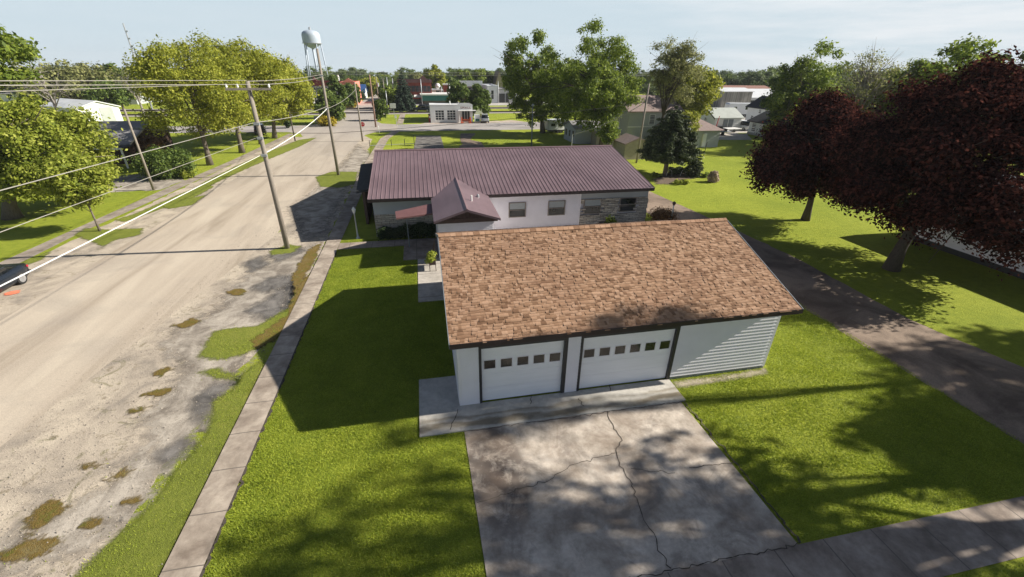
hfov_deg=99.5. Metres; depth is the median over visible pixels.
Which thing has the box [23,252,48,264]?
verge grass
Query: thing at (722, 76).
horizon tree
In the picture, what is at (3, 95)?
building
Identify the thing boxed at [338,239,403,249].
garden path
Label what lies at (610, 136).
tree
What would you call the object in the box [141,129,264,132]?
overhead wire
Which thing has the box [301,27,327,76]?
water tower
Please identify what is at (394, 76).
horizon tree
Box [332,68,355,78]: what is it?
horizon tree
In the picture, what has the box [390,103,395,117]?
notice sign
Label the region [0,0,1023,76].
sky
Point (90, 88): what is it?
overhead wire
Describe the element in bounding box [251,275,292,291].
dark asphalt patch
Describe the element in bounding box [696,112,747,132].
yard
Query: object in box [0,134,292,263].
sidewalk
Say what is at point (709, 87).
tall tree
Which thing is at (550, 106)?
tall tree
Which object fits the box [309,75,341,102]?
commercial block
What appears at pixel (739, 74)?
horizon tree
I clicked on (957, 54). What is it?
tree
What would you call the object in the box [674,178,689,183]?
bush
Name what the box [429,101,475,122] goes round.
filling station
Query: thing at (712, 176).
ornamental grass
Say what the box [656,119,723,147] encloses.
house wing
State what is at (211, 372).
verge grass
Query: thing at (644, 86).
horizon tree
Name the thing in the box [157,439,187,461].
dark asphalt patch
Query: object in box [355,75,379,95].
tree
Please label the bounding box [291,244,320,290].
moss patch
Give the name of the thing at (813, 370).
lawn grass
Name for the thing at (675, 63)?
tall tree
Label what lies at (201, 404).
dark asphalt patch
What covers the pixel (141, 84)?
overhead wire
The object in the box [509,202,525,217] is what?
window
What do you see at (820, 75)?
tree
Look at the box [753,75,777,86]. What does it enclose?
horizon tree
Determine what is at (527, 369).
garage door
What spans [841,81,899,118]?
tree
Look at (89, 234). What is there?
verge grass
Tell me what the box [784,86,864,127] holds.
tree
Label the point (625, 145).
tan shed
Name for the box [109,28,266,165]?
street tree
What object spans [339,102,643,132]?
overhead wire
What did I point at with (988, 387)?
side drive
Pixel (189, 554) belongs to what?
sidewalk
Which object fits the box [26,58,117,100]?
tree
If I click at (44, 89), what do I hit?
tree
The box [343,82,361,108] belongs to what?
round tree
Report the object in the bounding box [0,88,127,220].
broad tree
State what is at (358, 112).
utility pole
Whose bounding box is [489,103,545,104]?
town lot
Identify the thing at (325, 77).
horizon tree
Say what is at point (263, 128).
parked car
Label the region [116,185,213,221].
verge grass
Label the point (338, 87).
round tree
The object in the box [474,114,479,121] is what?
ice freezer
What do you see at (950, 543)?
cross sidewalk
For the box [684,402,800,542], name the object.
soil strip
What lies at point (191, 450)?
verge grass
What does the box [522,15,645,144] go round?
tree
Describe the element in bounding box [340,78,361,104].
commercial block
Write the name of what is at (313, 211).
asphalt patch
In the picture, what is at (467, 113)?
shop window
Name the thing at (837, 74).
horizon tree
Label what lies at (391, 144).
pipe railing
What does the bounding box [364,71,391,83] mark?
horizon tree
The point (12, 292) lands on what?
orange paint mark
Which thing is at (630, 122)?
two storey house
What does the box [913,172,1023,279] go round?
white house
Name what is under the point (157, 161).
bush
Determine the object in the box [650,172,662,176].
bush
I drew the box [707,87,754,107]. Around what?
lumber shed
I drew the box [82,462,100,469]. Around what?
moss patch
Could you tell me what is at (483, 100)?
round tree
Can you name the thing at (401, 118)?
sidewalk
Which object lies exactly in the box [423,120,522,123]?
station forecourt
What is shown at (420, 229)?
clipped hedge
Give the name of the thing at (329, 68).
horizon tree
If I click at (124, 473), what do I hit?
verge weeds
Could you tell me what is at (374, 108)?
railway track
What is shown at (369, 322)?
lawn grass
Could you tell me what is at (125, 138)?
dark brick house
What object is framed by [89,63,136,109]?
tree
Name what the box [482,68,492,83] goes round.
tree
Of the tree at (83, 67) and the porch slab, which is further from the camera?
the tree at (83, 67)
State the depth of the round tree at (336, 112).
86.84 m
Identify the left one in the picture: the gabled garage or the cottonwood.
the cottonwood
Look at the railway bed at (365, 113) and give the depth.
108.88 m
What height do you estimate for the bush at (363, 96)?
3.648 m
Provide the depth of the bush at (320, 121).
85.14 m
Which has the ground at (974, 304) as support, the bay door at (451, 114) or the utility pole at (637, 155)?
the utility pole at (637, 155)
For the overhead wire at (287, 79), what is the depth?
31.87 m
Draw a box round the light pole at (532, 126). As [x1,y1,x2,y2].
[531,104,533,145]
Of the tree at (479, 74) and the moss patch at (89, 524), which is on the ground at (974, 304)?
the tree at (479, 74)
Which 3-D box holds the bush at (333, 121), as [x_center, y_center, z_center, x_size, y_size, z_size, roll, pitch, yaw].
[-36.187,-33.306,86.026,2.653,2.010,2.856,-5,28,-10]
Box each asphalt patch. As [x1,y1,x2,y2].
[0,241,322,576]
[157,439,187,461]
[189,383,228,420]
[243,286,288,318]
[244,257,266,271]
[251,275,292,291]
[269,247,304,260]
[289,146,369,239]
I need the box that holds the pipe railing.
[369,135,414,145]
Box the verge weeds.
[4,253,313,567]
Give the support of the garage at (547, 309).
on the ground at (974, 304)
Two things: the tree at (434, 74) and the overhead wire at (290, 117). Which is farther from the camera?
the tree at (434, 74)
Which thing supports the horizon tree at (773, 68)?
on the ground at (974, 304)
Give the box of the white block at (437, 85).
[432,83,442,91]
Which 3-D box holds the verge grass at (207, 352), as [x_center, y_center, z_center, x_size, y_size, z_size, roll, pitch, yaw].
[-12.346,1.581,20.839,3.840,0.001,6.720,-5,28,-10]
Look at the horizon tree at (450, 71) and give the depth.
252.88 m
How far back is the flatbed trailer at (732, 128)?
84.87 m
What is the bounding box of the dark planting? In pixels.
[667,166,684,174]
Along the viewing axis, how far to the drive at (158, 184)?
44.17 m
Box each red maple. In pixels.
[739,86,885,220]
[814,45,1023,280]
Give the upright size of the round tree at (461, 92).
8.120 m
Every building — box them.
[0,92,16,100]
[114,82,151,104]
[397,75,431,102]
[420,92,448,103]
[459,81,481,99]
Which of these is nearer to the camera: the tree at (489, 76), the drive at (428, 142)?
the drive at (428, 142)
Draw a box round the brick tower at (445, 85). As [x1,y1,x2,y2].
[442,83,447,91]
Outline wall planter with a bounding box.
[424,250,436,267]
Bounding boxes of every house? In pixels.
[40,121,176,167]
[356,145,654,258]
[360,84,367,98]
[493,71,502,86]
[613,95,684,139]
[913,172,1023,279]
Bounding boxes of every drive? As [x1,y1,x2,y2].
[108,174,184,191]
[414,136,443,148]
[459,133,484,147]
[646,191,1023,443]
[719,133,750,139]
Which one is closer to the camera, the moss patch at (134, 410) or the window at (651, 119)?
the moss patch at (134, 410)
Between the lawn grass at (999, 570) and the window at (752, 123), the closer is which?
the lawn grass at (999, 570)
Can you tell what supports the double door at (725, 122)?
in the gabled garage
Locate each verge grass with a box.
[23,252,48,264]
[67,290,295,576]
[75,228,142,245]
[75,361,261,576]
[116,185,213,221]
[161,195,205,208]
[199,310,288,359]
[199,368,234,379]
[201,138,314,185]
[270,244,300,254]
[316,172,356,187]
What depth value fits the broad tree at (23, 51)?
32.02 m
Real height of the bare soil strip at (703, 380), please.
0.001 m
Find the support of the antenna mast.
on the ground at (974, 304)
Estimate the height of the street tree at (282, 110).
13.244 m
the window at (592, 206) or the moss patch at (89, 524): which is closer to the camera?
the moss patch at (89, 524)
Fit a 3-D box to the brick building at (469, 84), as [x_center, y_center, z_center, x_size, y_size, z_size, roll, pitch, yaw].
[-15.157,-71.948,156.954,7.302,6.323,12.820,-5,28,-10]
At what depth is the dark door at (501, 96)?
144.74 m
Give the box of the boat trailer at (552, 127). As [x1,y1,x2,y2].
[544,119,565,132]
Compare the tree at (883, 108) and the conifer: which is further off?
the tree at (883, 108)
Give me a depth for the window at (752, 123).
81.58 m
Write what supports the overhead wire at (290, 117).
attached to the utility pole at (329, 121)
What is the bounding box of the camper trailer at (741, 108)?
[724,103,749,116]
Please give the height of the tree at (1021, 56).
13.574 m
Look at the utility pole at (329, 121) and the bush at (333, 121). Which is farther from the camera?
the bush at (333, 121)
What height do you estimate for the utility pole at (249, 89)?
10.250 m
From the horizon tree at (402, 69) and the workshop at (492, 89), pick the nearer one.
the workshop at (492, 89)
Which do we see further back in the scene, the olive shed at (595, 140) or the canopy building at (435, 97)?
the canopy building at (435, 97)
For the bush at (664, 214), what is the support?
on the ground at (974, 304)
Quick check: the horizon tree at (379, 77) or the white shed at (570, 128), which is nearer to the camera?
the white shed at (570, 128)
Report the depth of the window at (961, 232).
29.09 m
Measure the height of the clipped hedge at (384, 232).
0.945 m
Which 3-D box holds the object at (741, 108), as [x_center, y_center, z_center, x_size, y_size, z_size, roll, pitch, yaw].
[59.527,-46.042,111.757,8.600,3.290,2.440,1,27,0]
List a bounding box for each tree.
[0,24,45,92]
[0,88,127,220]
[4,58,93,108]
[8,69,59,105]
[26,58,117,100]
[27,149,117,230]
[76,78,128,105]
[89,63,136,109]
[104,56,144,115]
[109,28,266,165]
[174,35,306,152]
[236,47,301,143]
[271,62,319,138]
[303,66,315,74]
[307,72,329,80]
[312,87,345,120]
[322,66,333,74]
[325,74,348,109]
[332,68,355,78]
[334,70,349,80]
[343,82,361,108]
[345,67,368,73]
[348,75,359,80]
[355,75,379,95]
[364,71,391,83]
[371,99,389,120]
[375,75,391,84]
[375,83,397,95]
[378,85,399,105]
[384,70,399,84]
[397,66,415,78]
[408,73,422,78]
[423,64,447,88]
[439,75,459,90]
[445,67,457,77]
[445,80,477,115]
[453,69,473,80]
[464,83,494,117]
[470,68,486,83]
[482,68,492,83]
[494,68,505,73]
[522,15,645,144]
[536,59,596,127]
[595,119,621,144]
[627,66,644,83]
[636,72,664,94]
[645,35,709,121]
[671,64,725,119]
[681,110,701,131]
[711,69,733,74]
[716,74,736,82]
[720,74,737,84]
[726,71,746,78]
[726,77,744,84]
[738,69,773,84]
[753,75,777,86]
[759,62,815,120]
[759,66,779,74]
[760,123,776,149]
[762,37,854,130]
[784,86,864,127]
[829,42,910,111]
[829,72,860,80]
[830,73,860,93]
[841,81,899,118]
[867,57,955,118]
[915,32,1015,109]
[968,50,1023,119]
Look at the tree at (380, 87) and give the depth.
151.39 m
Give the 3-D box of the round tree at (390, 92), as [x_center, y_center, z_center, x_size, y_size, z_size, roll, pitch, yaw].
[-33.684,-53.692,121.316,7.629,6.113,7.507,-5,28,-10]
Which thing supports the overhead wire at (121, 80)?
attached to the utility pole at (249, 89)
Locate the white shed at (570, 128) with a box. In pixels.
[563,120,592,143]
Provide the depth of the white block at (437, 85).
153.81 m
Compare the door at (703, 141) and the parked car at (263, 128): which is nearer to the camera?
the door at (703, 141)
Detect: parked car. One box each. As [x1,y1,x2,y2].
[0,263,31,291]
[254,123,266,134]
[413,104,428,111]
[480,114,488,122]
[740,120,749,130]
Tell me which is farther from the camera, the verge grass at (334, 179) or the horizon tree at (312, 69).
the horizon tree at (312, 69)
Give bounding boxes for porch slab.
[403,238,438,260]
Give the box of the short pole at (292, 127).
[289,111,295,140]
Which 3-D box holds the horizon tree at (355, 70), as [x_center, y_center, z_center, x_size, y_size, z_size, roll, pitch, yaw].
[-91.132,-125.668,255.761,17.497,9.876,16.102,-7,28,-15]
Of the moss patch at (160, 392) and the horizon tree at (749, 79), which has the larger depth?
the horizon tree at (749, 79)
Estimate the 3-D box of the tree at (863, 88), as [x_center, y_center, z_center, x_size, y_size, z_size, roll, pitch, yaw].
[50.242,-27.541,62.364,11.850,15.460,10.244,-22,35,-37]
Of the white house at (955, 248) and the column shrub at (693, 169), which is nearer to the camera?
the white house at (955, 248)
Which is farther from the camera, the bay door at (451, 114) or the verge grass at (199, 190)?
the bay door at (451, 114)
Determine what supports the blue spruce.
on the ground at (974, 304)
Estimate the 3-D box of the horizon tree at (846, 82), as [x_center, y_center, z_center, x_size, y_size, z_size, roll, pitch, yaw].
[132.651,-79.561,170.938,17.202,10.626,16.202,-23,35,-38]
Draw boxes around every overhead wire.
[0,80,243,80]
[0,84,259,85]
[0,85,193,91]
[0,123,251,190]
[0,155,260,286]
[1,138,254,231]
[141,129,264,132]
[253,106,326,122]
[263,74,320,80]
[267,109,326,152]
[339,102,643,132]
[573,102,644,134]
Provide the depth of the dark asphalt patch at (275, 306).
22.14 m
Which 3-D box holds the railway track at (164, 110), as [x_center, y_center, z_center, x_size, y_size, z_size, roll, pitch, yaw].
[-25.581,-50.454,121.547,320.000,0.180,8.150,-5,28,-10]
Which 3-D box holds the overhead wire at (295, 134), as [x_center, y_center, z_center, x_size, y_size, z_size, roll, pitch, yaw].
[-17.251,-13.438,35.777,0.054,0.866,22.103,-4,28,-10]
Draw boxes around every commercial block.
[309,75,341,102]
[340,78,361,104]
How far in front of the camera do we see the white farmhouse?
93.40 m
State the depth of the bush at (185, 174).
46.09 m
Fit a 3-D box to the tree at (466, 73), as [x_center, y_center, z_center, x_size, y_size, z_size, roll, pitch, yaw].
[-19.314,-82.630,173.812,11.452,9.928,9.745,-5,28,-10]
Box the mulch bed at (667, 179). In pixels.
[653,173,694,183]
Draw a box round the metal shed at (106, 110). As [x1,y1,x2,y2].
[41,98,123,120]
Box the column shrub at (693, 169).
[679,154,703,177]
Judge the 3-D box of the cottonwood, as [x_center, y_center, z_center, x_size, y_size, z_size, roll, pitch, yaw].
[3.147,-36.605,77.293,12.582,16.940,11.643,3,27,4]
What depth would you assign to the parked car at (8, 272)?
23.57 m
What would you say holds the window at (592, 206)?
in the house at (458, 189)
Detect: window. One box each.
[462,111,469,120]
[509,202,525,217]
[547,200,565,215]
[583,198,601,213]
[618,197,636,211]
[648,114,655,124]
[751,123,756,131]
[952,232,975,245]
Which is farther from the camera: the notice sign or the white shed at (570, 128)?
the notice sign
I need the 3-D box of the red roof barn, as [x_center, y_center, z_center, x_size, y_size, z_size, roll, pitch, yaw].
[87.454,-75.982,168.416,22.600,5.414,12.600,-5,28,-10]
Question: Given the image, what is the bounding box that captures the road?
[0,94,397,446]
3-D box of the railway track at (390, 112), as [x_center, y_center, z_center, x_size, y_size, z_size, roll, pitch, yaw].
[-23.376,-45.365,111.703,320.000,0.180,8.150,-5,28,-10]
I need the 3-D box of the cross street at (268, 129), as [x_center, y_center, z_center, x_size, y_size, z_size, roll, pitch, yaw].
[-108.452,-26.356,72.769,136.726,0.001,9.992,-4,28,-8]
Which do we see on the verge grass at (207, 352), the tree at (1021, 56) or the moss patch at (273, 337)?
the moss patch at (273, 337)
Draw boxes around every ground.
[0,90,1023,576]
[0,137,301,320]
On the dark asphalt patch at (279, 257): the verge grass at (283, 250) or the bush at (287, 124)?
the verge grass at (283, 250)
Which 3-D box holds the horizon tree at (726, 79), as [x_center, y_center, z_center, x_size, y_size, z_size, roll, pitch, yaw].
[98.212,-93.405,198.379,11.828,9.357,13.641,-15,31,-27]
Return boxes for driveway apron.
[419,376,685,436]
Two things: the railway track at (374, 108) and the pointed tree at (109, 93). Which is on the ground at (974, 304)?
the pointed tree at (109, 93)
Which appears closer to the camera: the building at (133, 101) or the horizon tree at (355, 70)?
the building at (133, 101)
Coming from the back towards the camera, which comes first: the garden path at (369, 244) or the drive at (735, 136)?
the drive at (735, 136)
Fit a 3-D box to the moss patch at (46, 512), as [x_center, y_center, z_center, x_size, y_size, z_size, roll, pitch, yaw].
[-12.710,6.170,11.885,1.920,0.001,2.240,-5,28,-10]
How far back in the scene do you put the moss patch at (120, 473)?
13.03 m
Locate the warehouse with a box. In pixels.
[750,89,771,102]
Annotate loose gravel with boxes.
[0,225,331,576]
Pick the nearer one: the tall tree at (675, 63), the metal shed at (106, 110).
the tall tree at (675, 63)
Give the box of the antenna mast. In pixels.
[122,23,152,109]
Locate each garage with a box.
[435,218,803,405]
[700,107,743,129]
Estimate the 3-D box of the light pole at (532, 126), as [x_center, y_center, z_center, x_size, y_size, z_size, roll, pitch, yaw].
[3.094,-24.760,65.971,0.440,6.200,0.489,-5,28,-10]
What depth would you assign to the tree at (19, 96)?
106.29 m
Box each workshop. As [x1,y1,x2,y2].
[482,84,497,102]
[498,87,509,102]
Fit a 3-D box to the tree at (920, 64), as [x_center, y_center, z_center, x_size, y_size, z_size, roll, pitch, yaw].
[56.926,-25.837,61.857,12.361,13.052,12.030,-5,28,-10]
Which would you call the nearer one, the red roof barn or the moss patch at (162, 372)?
the moss patch at (162, 372)
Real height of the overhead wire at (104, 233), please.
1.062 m
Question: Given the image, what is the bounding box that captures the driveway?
[464,401,796,576]
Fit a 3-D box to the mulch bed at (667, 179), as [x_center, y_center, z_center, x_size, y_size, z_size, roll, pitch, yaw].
[18.477,-12.670,49.370,10.400,0.001,5.159,-22,35,-37]
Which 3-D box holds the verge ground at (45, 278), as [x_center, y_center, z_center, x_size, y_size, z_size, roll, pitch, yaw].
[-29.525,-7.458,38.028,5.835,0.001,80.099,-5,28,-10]
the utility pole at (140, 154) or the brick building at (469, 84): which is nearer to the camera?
the utility pole at (140, 154)
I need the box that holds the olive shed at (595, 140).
[591,127,621,145]
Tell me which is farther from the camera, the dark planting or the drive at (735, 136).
the drive at (735, 136)
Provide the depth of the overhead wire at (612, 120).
55.57 m
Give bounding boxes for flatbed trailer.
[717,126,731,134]
[726,127,741,131]
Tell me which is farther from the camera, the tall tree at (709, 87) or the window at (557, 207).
the tall tree at (709, 87)
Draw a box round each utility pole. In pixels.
[123,109,154,189]
[225,81,289,248]
[316,48,339,174]
[354,82,362,141]
[369,75,376,126]
[635,83,649,162]
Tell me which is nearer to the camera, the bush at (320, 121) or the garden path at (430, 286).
the garden path at (430, 286)
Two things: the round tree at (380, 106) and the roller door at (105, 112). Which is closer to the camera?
the roller door at (105, 112)
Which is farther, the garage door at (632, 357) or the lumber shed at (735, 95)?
the lumber shed at (735, 95)
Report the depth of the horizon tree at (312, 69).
236.64 m
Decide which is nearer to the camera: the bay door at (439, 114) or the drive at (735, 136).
the drive at (735, 136)
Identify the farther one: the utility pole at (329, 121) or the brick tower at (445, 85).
the brick tower at (445, 85)
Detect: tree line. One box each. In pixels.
[17,68,624,75]
[314,71,422,72]
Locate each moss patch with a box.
[0,534,60,561]
[23,499,71,538]
[77,517,102,528]
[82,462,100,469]
[104,466,135,481]
[120,495,142,503]
[128,406,144,412]
[140,388,171,396]
[153,367,170,376]
[172,318,199,327]
[226,289,245,295]
[252,275,309,348]
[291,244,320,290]
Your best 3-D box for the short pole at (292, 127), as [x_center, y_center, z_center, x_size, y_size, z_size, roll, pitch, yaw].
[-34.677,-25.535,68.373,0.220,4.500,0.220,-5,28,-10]
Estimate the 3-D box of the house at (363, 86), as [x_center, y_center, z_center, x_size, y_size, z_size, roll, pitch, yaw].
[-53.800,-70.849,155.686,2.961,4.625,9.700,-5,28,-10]
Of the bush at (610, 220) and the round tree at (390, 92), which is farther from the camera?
the round tree at (390, 92)
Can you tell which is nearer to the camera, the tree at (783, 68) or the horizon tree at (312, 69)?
the tree at (783, 68)
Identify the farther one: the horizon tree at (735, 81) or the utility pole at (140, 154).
the horizon tree at (735, 81)
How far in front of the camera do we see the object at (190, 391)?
14.99 m
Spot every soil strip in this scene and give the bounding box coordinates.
[676,369,765,385]
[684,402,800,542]
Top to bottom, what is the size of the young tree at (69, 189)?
5.815 m
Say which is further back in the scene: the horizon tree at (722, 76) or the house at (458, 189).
the horizon tree at (722, 76)
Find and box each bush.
[125,141,196,181]
[134,132,166,153]
[179,170,194,178]
[281,113,293,127]
[317,114,327,125]
[324,116,336,125]
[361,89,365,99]
[604,214,616,222]
[647,205,680,220]
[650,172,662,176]
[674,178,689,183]
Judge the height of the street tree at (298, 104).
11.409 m
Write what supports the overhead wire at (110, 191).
attached to the utility pole at (249, 89)
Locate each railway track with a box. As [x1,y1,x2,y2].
[20,108,492,111]
[121,111,494,114]
[122,111,530,115]
[163,107,507,109]
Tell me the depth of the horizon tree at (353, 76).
209.04 m
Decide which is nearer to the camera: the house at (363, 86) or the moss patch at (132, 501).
the moss patch at (132, 501)
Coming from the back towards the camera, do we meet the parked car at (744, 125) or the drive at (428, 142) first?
the parked car at (744, 125)
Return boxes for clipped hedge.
[376,225,405,240]
[402,222,436,238]
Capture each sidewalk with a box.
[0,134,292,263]
[159,131,398,576]
[397,113,405,123]
[648,496,1023,576]
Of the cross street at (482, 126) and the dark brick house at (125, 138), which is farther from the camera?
the cross street at (482, 126)
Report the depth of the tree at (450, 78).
167.95 m
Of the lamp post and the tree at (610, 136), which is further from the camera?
the tree at (610, 136)
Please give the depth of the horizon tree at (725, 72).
248.14 m
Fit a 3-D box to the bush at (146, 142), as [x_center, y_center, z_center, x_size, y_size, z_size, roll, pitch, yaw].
[-44.930,-17.631,53.928,3.878,3.268,3.604,21,34,34]
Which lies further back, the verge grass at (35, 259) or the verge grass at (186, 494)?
the verge grass at (35, 259)
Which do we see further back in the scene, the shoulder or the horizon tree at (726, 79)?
the horizon tree at (726, 79)
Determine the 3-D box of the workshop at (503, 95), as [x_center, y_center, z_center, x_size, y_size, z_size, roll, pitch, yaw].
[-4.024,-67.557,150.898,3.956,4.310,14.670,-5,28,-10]
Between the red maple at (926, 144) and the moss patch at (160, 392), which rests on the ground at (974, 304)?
the red maple at (926, 144)
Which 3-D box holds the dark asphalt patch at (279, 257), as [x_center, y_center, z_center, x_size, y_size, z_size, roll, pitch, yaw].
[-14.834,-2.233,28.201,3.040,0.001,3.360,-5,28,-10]
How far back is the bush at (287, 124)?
82.17 m
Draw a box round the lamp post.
[351,207,359,238]
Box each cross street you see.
[169,125,299,132]
[397,121,605,130]
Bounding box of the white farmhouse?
[745,96,770,119]
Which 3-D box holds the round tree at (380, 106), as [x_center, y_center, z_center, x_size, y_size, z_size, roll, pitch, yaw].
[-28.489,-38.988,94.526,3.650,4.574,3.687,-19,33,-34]
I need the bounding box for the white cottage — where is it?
[747,110,790,135]
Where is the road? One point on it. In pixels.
(79, 321)
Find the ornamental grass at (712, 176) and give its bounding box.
[707,170,719,182]
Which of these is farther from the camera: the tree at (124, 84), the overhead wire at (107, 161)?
the tree at (124, 84)
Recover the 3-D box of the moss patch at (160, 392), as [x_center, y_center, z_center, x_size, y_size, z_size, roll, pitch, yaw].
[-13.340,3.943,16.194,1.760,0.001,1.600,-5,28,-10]
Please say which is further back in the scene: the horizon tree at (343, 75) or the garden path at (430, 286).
the horizon tree at (343, 75)
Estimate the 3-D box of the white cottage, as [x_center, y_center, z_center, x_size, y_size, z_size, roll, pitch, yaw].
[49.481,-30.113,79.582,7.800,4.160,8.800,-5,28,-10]
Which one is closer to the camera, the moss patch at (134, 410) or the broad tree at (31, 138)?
the moss patch at (134, 410)
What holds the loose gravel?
on the shoulder
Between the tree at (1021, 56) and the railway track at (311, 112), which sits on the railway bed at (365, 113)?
the railway track at (311, 112)
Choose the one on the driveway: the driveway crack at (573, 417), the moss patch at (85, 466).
the driveway crack at (573, 417)
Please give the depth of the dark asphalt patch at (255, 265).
26.77 m
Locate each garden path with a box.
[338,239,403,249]
[418,258,443,301]
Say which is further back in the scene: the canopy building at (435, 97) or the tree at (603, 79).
the canopy building at (435, 97)
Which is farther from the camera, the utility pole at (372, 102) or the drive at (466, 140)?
the utility pole at (372, 102)
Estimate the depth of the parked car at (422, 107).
114.17 m
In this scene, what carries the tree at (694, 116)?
on the ground at (974, 304)
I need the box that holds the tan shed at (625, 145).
[613,133,645,159]
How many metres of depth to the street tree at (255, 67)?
55.39 m
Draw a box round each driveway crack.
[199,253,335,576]
[465,401,683,431]
[477,453,611,502]
[607,411,670,568]
[637,542,799,576]
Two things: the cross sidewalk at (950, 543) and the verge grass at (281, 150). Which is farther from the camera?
the verge grass at (281, 150)
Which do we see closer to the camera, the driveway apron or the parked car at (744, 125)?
the driveway apron
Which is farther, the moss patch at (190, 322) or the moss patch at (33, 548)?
the moss patch at (190, 322)
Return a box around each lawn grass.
[202,238,485,576]
[671,302,1023,543]
[956,559,1023,576]
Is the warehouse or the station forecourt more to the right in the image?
the warehouse
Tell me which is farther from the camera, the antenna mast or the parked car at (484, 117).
the antenna mast
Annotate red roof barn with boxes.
[722,85,770,88]
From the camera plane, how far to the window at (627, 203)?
33.95 m
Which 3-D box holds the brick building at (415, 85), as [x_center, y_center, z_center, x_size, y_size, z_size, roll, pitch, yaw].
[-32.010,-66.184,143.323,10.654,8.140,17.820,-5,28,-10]
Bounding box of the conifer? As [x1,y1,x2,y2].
[635,106,704,175]
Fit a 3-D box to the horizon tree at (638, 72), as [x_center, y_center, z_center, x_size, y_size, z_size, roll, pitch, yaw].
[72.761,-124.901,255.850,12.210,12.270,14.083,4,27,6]
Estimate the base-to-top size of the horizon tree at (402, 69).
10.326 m
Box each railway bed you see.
[119,106,559,111]
[122,112,548,116]
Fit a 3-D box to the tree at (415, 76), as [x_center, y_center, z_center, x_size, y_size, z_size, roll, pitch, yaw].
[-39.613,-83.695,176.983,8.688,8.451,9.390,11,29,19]
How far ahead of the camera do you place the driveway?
12.50 m
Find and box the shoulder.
[0,136,371,576]
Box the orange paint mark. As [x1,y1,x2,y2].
[4,290,19,294]
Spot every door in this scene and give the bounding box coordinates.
[99,107,116,120]
[435,110,444,122]
[447,110,455,121]
[481,340,563,400]
[499,94,504,102]
[579,329,674,387]
[700,133,706,146]
[723,119,733,127]
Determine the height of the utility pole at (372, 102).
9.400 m
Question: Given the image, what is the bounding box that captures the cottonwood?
[495,28,560,132]
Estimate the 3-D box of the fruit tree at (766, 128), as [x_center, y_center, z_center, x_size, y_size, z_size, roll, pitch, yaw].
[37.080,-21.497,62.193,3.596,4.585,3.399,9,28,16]
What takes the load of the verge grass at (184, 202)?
on the verge ground at (45, 278)
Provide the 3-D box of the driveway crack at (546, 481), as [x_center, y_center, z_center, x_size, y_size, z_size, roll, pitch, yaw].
[1.203,5.699,13.161,4.766,0.001,0.238,-12,30,-23]
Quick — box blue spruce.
[391,72,416,111]
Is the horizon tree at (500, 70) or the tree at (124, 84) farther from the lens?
the horizon tree at (500, 70)
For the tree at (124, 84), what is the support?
on the ground at (974, 304)
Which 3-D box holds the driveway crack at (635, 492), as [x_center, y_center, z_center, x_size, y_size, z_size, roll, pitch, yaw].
[3.569,5.677,13.264,0.426,0.001,5.665,-1,27,-4]
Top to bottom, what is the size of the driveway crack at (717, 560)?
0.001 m

